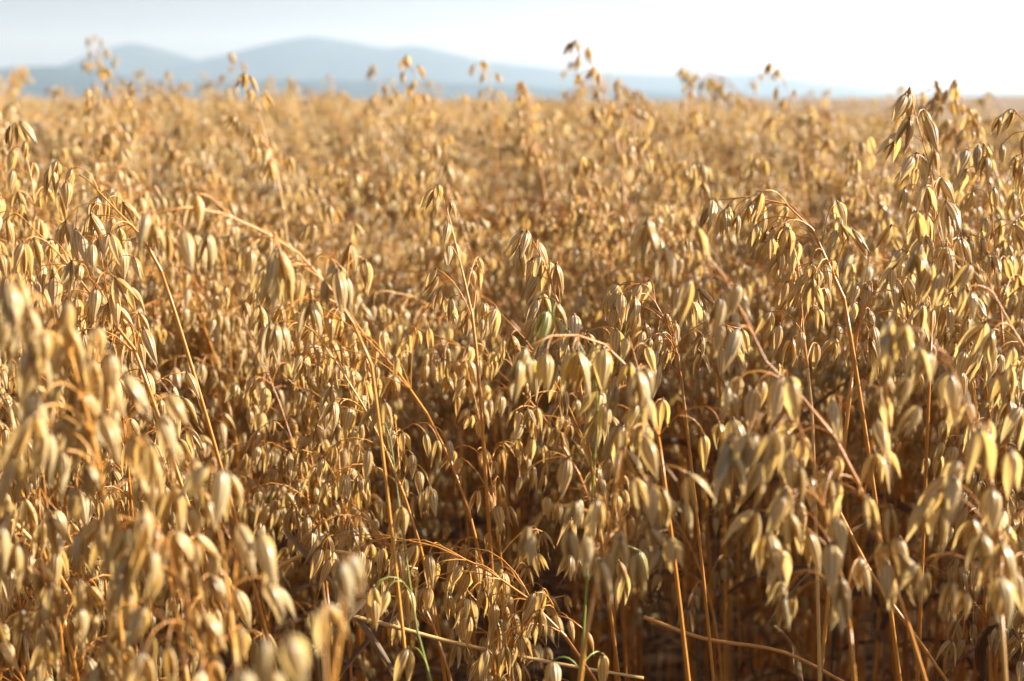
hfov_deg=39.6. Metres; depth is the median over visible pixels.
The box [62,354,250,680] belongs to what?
oat plant
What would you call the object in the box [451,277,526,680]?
oat plant
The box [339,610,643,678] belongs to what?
fallen straw
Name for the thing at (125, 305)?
oat plant
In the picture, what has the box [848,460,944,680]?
oat plant
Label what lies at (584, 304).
oat plant
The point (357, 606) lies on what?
dead leaf
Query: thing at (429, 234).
oat plant
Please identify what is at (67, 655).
oat plant
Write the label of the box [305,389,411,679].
oat plant
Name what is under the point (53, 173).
oat plant
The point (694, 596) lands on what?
oat plant
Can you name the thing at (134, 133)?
oat plant
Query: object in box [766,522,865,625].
dead leaf
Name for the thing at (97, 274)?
oat plant
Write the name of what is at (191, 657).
oat plant
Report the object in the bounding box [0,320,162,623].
oat plant
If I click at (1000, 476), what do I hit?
oat plant
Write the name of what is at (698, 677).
oat plant
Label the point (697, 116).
oat plant
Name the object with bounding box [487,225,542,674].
oat plant
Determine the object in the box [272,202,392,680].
oat plant
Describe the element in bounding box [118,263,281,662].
oat plant
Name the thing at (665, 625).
fallen straw
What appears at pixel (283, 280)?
oat plant
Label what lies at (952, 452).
oat plant
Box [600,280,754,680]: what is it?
oat plant
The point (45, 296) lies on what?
oat plant
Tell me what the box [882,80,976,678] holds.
oat plant
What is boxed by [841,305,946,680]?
oat plant
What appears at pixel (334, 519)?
oat plant
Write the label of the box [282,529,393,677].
dead leaf
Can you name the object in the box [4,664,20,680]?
oat plant
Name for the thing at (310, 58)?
hills
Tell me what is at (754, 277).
oat plant
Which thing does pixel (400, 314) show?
oat plant
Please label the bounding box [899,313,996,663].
oat plant
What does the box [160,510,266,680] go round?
oat plant
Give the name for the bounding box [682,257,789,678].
oat plant
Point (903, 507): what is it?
oat plant
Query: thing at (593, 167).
oat plant
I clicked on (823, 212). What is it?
oat plant
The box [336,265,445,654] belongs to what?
oat plant
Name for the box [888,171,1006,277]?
oat plant
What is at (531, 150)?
oat plant
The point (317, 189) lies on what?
oat plant
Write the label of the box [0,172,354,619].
oat plant
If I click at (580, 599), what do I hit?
oat plant
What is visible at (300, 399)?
oat plant
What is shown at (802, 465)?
oat plant
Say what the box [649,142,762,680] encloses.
oat plant
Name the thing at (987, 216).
oat plant
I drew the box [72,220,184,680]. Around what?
oat plant
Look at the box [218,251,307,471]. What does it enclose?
oat plant
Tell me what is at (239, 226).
oat plant
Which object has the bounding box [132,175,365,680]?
oat plant
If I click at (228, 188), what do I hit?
oat plant
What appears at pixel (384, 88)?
oat plant
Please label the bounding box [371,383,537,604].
oat plant
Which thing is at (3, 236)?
oat plant
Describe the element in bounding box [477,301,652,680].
oat plant
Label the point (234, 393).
oat plant
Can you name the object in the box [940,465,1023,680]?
oat plant
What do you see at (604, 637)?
oat plant
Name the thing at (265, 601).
oat plant
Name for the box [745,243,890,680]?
oat plant
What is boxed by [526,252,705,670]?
oat plant
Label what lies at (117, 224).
oat plant
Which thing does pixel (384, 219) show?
oat plant
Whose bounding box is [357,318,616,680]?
oat plant
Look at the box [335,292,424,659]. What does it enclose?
oat plant
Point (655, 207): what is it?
oat plant
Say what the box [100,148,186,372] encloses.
oat plant
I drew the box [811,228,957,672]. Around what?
oat plant
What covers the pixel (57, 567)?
oat plant
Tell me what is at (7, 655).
oat plant
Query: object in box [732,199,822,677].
oat plant
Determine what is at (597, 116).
oat plant
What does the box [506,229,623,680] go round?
oat plant
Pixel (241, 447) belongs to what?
oat plant
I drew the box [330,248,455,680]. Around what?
oat plant
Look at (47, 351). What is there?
oat plant
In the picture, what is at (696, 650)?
oat plant
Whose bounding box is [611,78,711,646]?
oat plant
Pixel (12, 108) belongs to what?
oat plant
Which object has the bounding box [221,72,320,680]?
oat plant
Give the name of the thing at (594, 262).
oat plant
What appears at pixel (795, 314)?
oat plant
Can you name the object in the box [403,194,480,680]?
oat plant
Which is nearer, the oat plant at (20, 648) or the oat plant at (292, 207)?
the oat plant at (20, 648)
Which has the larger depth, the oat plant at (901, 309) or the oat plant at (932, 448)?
the oat plant at (932, 448)
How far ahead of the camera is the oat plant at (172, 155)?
1.92 m
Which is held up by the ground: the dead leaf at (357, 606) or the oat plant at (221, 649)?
the oat plant at (221, 649)
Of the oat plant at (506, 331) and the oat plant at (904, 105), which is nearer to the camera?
the oat plant at (904, 105)
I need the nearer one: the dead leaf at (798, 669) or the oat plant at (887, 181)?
the dead leaf at (798, 669)
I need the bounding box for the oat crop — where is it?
[0,35,1023,680]
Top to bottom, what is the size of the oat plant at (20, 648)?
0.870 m
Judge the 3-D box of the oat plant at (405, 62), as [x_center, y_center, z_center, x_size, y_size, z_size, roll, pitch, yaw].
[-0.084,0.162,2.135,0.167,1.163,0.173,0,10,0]
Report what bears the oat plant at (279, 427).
on the ground
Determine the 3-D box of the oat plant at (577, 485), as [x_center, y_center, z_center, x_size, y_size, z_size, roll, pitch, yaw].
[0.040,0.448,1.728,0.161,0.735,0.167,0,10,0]
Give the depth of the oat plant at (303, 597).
2.05 m
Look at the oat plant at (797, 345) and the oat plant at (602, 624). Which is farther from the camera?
the oat plant at (602, 624)
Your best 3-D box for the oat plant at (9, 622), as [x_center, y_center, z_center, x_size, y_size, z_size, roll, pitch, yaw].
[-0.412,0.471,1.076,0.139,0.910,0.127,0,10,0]
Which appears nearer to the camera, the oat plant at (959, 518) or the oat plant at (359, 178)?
the oat plant at (959, 518)
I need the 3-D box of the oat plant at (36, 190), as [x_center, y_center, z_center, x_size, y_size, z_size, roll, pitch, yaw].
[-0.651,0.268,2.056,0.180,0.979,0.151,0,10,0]
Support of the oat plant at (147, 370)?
on the ground
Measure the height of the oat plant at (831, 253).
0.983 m
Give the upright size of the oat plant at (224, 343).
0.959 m
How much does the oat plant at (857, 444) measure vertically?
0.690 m
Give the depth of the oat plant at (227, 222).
1.50 m
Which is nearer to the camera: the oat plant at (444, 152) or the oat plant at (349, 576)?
the oat plant at (349, 576)
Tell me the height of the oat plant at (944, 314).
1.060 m
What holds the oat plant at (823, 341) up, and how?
on the ground
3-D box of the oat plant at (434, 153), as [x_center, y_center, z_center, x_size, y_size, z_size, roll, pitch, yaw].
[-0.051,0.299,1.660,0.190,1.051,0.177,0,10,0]
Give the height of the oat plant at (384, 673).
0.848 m
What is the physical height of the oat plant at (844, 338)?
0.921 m
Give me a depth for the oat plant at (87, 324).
1.56 m
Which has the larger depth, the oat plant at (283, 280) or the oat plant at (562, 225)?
the oat plant at (562, 225)
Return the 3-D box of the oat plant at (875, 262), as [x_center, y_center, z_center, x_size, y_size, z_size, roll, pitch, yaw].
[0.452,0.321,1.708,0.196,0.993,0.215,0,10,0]
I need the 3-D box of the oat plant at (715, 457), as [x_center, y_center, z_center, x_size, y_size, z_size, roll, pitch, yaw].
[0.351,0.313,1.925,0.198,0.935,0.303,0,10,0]
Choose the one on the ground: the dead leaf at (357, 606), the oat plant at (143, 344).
the oat plant at (143, 344)
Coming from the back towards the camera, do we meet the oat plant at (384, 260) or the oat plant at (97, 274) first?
the oat plant at (384, 260)
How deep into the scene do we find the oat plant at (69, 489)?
1.37 m
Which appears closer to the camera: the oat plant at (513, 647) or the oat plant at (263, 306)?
the oat plant at (513, 647)
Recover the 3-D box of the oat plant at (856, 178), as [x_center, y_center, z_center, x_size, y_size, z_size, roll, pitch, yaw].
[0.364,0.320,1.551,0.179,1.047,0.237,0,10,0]
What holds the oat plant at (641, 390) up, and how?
on the ground
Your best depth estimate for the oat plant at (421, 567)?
1.92 m
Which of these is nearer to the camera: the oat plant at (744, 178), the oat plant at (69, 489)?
the oat plant at (69, 489)
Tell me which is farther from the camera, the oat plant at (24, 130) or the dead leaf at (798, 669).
the oat plant at (24, 130)
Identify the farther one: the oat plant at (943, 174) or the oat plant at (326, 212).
the oat plant at (943, 174)
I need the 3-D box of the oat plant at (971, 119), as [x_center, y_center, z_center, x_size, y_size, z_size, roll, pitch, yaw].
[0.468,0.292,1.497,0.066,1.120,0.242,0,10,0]
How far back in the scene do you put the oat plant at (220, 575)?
1.26 m
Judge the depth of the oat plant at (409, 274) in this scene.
1.77 m
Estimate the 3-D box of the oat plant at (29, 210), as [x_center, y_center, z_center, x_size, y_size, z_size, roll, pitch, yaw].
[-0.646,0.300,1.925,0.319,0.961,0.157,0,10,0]
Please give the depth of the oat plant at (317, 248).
1.70 m
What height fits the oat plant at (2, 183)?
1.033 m
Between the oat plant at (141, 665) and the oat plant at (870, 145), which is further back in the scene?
the oat plant at (870, 145)
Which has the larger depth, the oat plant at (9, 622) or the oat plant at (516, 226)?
the oat plant at (516, 226)
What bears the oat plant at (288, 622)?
on the ground
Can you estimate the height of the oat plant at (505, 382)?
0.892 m
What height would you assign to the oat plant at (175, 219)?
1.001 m
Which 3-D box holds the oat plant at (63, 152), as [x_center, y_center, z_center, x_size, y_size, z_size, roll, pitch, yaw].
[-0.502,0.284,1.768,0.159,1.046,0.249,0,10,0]
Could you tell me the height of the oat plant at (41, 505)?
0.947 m
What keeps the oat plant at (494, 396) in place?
on the ground
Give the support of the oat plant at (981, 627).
on the ground
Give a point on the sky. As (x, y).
(876, 44)
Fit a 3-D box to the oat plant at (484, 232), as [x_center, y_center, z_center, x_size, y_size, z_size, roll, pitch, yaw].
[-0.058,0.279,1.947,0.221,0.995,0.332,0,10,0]
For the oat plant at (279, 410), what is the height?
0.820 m
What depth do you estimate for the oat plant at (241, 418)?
1.66 m
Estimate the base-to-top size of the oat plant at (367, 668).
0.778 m
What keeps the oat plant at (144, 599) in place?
on the ground
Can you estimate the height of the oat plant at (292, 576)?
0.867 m
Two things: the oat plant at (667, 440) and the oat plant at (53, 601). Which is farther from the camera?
the oat plant at (667, 440)
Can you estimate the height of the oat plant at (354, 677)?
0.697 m
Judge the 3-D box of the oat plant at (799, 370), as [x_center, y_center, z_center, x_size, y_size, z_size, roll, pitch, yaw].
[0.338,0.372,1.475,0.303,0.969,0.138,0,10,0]
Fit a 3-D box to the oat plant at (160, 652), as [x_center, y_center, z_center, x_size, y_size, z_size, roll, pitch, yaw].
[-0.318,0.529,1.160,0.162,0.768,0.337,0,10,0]
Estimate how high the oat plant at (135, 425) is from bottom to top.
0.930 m
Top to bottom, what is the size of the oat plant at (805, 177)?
1.021 m
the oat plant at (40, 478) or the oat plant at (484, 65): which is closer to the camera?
the oat plant at (40, 478)
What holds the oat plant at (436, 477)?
on the ground
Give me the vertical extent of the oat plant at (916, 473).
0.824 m
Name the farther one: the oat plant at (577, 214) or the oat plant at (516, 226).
the oat plant at (516, 226)
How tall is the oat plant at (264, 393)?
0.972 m
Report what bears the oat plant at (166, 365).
on the ground
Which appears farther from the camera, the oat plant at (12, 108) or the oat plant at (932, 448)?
the oat plant at (12, 108)
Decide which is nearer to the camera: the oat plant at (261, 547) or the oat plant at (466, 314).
the oat plant at (261, 547)
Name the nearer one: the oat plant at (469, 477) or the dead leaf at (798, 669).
the dead leaf at (798, 669)
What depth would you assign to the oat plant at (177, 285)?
1.40 m
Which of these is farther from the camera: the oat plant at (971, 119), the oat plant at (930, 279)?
the oat plant at (971, 119)
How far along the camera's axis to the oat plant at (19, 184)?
1.50 m
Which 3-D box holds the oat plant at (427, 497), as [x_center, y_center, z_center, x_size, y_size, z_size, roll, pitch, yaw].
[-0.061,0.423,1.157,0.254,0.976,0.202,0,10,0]
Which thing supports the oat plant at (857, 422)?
on the ground
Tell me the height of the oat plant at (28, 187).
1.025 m
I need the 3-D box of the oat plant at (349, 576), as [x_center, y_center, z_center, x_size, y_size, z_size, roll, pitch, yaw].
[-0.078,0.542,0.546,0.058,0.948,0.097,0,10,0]
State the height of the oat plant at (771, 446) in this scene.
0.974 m
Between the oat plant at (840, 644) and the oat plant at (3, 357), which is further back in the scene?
the oat plant at (840, 644)
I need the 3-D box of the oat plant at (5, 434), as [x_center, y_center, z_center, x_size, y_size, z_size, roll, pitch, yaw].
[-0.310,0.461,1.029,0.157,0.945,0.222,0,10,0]
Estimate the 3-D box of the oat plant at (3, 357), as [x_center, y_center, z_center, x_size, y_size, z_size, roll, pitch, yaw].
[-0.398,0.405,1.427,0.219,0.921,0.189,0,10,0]
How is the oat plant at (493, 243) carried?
on the ground
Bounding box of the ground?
[16,95,1023,680]
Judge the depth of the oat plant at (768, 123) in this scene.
2.00 m
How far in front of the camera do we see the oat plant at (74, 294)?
1.59 m
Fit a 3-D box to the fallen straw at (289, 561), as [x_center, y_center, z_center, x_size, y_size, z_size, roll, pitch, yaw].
[-0.115,0.149,0.939,0.107,0.024,0.021,0,10,0]
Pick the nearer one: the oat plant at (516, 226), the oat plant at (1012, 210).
the oat plant at (1012, 210)
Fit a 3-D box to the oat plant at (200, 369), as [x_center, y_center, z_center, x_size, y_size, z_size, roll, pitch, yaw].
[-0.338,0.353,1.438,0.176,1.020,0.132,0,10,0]
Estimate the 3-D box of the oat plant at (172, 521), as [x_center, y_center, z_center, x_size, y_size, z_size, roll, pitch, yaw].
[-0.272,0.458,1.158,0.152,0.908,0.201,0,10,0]
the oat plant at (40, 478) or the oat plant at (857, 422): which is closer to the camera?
the oat plant at (40, 478)
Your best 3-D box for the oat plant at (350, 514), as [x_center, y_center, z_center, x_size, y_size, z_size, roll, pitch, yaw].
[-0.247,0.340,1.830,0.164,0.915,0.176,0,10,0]
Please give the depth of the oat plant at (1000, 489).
2.09 m
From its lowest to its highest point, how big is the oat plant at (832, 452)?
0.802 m
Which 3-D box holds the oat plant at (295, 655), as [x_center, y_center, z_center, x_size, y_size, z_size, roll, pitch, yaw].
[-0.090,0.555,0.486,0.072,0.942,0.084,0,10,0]
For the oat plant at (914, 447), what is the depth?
1.76 m
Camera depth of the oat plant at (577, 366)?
0.77 m
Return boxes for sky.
[0,0,1023,91]
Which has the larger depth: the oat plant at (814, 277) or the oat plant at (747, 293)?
the oat plant at (747, 293)
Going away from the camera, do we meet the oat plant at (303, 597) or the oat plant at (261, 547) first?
the oat plant at (261, 547)
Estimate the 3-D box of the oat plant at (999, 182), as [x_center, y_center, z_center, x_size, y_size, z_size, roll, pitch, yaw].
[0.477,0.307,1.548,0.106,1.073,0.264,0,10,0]
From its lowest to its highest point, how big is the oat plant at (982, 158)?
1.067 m
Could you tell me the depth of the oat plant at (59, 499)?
1.31 m
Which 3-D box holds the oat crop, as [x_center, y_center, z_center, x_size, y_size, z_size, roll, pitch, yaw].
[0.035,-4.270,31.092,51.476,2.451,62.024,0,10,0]
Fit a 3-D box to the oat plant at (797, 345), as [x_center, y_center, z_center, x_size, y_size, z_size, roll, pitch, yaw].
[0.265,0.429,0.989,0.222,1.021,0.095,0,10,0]
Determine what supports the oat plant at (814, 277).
on the ground
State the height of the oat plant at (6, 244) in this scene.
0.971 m
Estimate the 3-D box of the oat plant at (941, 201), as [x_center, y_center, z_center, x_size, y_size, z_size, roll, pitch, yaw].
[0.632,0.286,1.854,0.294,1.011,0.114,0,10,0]
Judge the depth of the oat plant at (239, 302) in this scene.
1.59 m
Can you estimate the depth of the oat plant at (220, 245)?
1.56 m
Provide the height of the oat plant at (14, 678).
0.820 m
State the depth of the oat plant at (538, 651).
1.13 m
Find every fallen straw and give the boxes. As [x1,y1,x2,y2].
[11,519,72,598]
[260,549,417,578]
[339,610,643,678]
[643,615,843,680]
[839,512,947,680]
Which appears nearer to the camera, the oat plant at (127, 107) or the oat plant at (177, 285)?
the oat plant at (177, 285)
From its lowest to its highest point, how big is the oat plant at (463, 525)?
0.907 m
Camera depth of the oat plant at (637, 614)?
1.62 m
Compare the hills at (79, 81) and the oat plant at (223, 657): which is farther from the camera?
the hills at (79, 81)
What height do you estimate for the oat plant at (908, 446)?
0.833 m
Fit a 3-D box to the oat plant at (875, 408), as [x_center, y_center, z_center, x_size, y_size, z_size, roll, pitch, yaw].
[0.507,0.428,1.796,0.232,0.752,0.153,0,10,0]
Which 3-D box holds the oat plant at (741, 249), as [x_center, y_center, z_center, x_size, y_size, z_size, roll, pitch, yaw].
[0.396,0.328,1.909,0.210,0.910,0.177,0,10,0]
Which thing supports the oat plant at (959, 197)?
on the ground
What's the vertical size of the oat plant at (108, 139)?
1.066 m
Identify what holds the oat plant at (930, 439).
on the ground
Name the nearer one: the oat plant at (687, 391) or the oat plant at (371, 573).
the oat plant at (371, 573)
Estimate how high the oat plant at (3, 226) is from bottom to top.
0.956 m
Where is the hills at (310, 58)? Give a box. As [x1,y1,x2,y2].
[61,36,1023,97]
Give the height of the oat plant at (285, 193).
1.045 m
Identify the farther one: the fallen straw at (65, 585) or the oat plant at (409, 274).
the oat plant at (409, 274)
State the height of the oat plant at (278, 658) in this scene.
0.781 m
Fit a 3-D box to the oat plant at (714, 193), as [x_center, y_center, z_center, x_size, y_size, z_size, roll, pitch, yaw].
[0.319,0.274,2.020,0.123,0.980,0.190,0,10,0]
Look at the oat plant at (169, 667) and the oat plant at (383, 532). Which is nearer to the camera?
the oat plant at (169, 667)
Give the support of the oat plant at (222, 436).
on the ground
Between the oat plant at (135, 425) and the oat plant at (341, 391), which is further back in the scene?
the oat plant at (341, 391)
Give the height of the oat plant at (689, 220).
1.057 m
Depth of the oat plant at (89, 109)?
1.90 m
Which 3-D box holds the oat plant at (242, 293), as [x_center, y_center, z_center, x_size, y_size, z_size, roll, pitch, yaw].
[-0.234,0.350,1.517,0.228,0.999,0.150,0,10,0]
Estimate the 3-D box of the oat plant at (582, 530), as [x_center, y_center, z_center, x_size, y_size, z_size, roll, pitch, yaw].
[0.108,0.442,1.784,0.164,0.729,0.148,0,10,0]
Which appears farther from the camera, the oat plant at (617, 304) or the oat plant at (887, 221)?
the oat plant at (887, 221)
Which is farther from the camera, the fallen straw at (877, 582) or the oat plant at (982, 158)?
the oat plant at (982, 158)
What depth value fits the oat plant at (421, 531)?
1.87 m
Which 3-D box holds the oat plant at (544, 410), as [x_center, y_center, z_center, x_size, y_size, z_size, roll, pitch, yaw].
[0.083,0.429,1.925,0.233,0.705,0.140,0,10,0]
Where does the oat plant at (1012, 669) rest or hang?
on the ground
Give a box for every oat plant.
[0,102,72,676]
[0,112,69,663]
[0,120,76,673]
[0,162,30,218]
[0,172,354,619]
[0,187,164,680]
[0,194,242,671]
[0,230,126,629]
[0,231,69,651]
[0,250,53,680]
[0,269,120,669]
[0,271,83,665]
[0,275,187,680]
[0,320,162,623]
[0,342,83,627]
[0,351,86,654]
[0,355,72,676]
[0,364,74,676]
[0,384,102,680]
[0,389,166,680]
[0,402,110,671]
[0,499,144,680]
[0,543,33,675]
[0,581,85,680]
[1,222,66,506]
[1,352,118,493]
[3,306,72,679]
[3,531,194,677]
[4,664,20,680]
[5,223,139,646]
[5,587,41,637]
[11,476,51,508]
[11,518,41,680]
[15,206,51,510]
[16,262,225,680]
[19,178,150,654]
[26,184,56,273]
[30,498,153,672]
[40,264,135,677]
[43,159,277,671]
[44,144,155,426]
[45,458,378,680]
[56,495,192,680]
[59,233,203,646]
[59,361,248,562]
[61,282,259,606]
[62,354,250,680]
[65,410,147,638]
[65,480,135,680]
[68,352,175,655]
[69,88,118,326]
[70,661,171,680]
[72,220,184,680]
[72,344,199,680]
[77,130,208,598]
[84,291,257,680]
[92,69,143,637]
[98,186,258,648]
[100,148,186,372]
[106,274,283,676]
[107,463,295,674]
[109,506,259,680]
[113,224,254,600]
[116,194,195,673]
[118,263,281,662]
[120,185,228,673]
[121,529,193,664]
[124,267,272,637]
[125,82,165,648]
[125,229,232,678]
[126,343,278,583]
[127,360,293,665]
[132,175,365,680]
[137,192,406,680]
[142,423,230,678]
[142,431,213,612]
[143,197,307,664]
[143,308,299,635]
[145,245,278,665]
[150,253,331,614]
[158,480,233,680]
[160,361,316,680]
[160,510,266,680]
[162,201,391,664]
[163,149,305,628]
[165,524,280,678]
[185,275,282,637]
[186,331,320,678]
[191,209,360,639]
[195,454,308,636]
[196,437,333,669]
[199,168,288,662]
[199,193,325,595]
[202,299,409,597]
[208,285,356,676]
[210,250,296,680]
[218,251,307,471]
[219,237,294,680]
[220,213,405,680]
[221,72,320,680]
[230,299,370,668]
[230,633,309,680]
[233,354,333,648]
[240,287,495,676]
[245,279,451,680]
[248,142,330,680]
[248,415,311,680]
[249,424,369,680]
[251,281,454,680]
[259,231,413,677]
[261,263,364,680]
[264,464,451,680]
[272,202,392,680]
[273,179,397,680]
[275,365,453,680]
[277,188,363,680]
[279,325,418,588]
[285,294,392,680]
[302,253,423,680]
[302,426,419,680]
[304,533,596,680]
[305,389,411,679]
[306,207,405,675]
[306,377,466,680]
[312,244,478,677]
[313,552,368,680]
[322,162,519,665]
[327,269,631,653]
[328,228,409,680]
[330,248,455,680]
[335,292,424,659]
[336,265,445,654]
[342,291,542,618]
[343,387,423,680]
[347,351,466,680]
[356,399,431,680]
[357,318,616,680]
[359,417,444,679]
[363,64,406,667]
[366,212,438,680]
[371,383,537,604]
[374,272,512,561]
[378,255,542,680]
[389,143,546,680]
[391,168,556,640]
[392,174,542,680]
[399,55,486,679]
[400,181,509,677]
[400,272,491,673]
[402,229,621,680]
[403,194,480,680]
[412,147,588,666]
[418,313,591,680]
[419,183,500,680]
[422,422,505,680]
[424,359,593,680]
[426,248,534,680]
[428,205,673,676]
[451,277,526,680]
[451,545,567,680]
[456,197,710,680]
[465,254,524,543]
[469,60,506,431]
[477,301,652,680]
[484,356,737,680]
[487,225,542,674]
[505,81,577,679]
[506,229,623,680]
[507,334,745,680]
[513,220,631,665]
[515,204,727,591]
[518,366,717,680]
[523,413,611,680]
[525,289,644,680]
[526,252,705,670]
[528,459,620,665]
[533,409,626,680]
[534,302,647,680]
[534,435,732,680]
[537,190,703,680]
[539,401,660,679]
[543,341,655,634]
[551,157,689,680]
[552,195,655,680]
[561,156,661,680]
[562,39,644,680]
[564,455,670,680]
[569,257,647,680]
[571,217,669,651]
[577,239,645,661]
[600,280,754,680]
[601,177,731,680]
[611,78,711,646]
[615,136,830,680]
[615,258,723,648]
[622,218,725,680]
[624,202,716,680]
[625,181,765,664]
[630,215,926,680]
[632,255,762,680]
[636,230,813,680]
[641,337,727,680]
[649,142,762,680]
[651,162,868,680]
[652,260,766,680]
[658,81,714,680]
[661,160,852,680]
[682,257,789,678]
[694,236,894,680]
[695,458,799,679]
[698,190,901,680]
[698,219,824,680]
[707,185,765,680]
[709,62,819,677]
[709,196,826,678]
[713,375,929,680]
[727,329,977,680]
[728,153,801,678]
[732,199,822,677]
[732,358,836,680]
[734,244,876,680]
[735,470,843,680]
[736,291,1023,680]
[738,308,848,651]
[739,168,860,680]
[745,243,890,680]
[751,225,848,678]
[752,285,868,680]
[755,221,831,680]
[762,152,904,680]
[770,215,899,680]
[774,257,911,680]
[777,153,943,670]
[786,273,902,677]
[787,197,878,680]
[792,324,859,678]
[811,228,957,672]
[814,215,939,680]
[818,219,964,680]
[820,218,932,677]
[823,160,1023,680]
[833,395,976,680]
[835,195,982,632]
[839,136,1015,680]
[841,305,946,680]
[843,171,932,678]
[843,376,978,585]
[844,420,917,680]
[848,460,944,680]
[851,153,1022,680]
[852,262,984,680]
[854,377,940,680]
[855,378,1008,680]
[869,317,1023,680]
[875,87,971,680]
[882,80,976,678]
[884,200,974,679]
[887,103,961,678]
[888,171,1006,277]
[892,350,978,664]
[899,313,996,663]
[900,241,1023,464]
[901,173,963,680]
[905,292,1023,680]
[910,169,971,680]
[918,375,1023,680]
[924,78,986,680]
[925,151,1012,680]
[929,236,1023,670]
[935,126,1023,680]
[935,215,1012,680]
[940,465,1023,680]
[942,349,1023,680]
[943,342,1000,680]
[947,143,1023,660]
[948,143,1023,680]
[968,400,1023,680]
[973,434,1023,658]
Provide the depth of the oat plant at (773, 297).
1.72 m
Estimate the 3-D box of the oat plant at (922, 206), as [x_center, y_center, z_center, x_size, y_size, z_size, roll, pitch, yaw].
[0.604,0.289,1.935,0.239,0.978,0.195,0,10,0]
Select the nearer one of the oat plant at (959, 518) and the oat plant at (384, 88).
the oat plant at (959, 518)
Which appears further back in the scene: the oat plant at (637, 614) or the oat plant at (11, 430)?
the oat plant at (637, 614)
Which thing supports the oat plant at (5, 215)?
on the ground
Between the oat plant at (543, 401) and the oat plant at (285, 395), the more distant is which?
the oat plant at (543, 401)
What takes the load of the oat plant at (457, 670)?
on the ground
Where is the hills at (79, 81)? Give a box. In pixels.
[0,66,824,103]
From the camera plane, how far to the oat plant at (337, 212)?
1.73 m
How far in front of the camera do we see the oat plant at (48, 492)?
1.07 m
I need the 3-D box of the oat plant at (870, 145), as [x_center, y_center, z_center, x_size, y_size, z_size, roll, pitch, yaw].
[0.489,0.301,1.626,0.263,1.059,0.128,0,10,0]
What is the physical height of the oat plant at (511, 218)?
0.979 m
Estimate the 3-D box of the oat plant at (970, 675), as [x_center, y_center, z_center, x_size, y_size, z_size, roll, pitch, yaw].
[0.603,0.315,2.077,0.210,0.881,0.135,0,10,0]
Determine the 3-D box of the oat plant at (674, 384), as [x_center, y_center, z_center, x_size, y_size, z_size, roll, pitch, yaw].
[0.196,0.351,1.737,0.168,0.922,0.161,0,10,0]
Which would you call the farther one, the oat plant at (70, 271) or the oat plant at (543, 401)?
the oat plant at (543, 401)
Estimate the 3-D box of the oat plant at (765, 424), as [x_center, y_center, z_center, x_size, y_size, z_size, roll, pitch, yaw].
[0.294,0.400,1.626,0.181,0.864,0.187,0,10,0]
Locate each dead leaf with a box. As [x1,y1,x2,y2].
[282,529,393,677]
[284,591,378,680]
[336,578,438,680]
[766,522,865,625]
[774,625,802,680]
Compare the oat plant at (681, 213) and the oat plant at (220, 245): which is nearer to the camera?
the oat plant at (220, 245)
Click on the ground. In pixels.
(1012, 103)
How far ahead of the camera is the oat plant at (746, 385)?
1.73 m
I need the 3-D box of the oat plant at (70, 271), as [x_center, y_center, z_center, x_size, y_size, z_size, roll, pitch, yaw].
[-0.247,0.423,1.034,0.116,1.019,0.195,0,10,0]
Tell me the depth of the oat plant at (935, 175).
1.62 m
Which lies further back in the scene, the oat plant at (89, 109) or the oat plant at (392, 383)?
the oat plant at (89, 109)
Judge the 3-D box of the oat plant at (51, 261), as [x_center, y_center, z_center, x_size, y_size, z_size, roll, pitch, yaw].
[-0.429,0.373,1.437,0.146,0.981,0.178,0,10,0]
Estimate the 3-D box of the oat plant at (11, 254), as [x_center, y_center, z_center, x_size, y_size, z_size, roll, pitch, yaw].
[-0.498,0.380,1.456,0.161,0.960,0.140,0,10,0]
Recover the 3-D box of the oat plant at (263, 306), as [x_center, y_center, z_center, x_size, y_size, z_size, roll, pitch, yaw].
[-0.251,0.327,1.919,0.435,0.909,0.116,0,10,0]
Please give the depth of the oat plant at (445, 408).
1.72 m
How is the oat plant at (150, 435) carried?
on the ground
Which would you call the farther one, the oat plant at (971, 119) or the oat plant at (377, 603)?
the oat plant at (971, 119)
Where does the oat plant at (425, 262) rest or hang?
on the ground
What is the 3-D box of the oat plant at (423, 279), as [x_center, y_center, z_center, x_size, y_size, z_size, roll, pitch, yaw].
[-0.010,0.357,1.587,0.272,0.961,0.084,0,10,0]
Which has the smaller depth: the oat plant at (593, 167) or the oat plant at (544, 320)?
the oat plant at (544, 320)
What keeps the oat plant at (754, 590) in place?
on the ground
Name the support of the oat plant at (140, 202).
on the ground
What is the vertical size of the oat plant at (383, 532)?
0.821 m
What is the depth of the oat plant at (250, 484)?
1.14 m
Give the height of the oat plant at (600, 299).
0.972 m
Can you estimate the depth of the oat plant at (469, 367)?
1.08 m
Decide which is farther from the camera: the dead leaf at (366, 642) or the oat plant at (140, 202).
the oat plant at (140, 202)
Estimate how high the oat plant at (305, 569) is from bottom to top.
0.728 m
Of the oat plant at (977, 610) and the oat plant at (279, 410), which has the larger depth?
the oat plant at (279, 410)
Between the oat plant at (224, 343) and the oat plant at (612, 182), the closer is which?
the oat plant at (224, 343)
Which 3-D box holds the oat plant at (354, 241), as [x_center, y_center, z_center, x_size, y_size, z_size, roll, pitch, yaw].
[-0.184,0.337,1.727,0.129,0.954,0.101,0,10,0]
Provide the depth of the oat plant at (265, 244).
1.51 m
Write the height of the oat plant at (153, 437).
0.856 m
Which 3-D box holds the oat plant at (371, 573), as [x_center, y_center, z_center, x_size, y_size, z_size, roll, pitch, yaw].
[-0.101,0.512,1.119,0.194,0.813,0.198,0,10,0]
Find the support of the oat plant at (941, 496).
on the ground

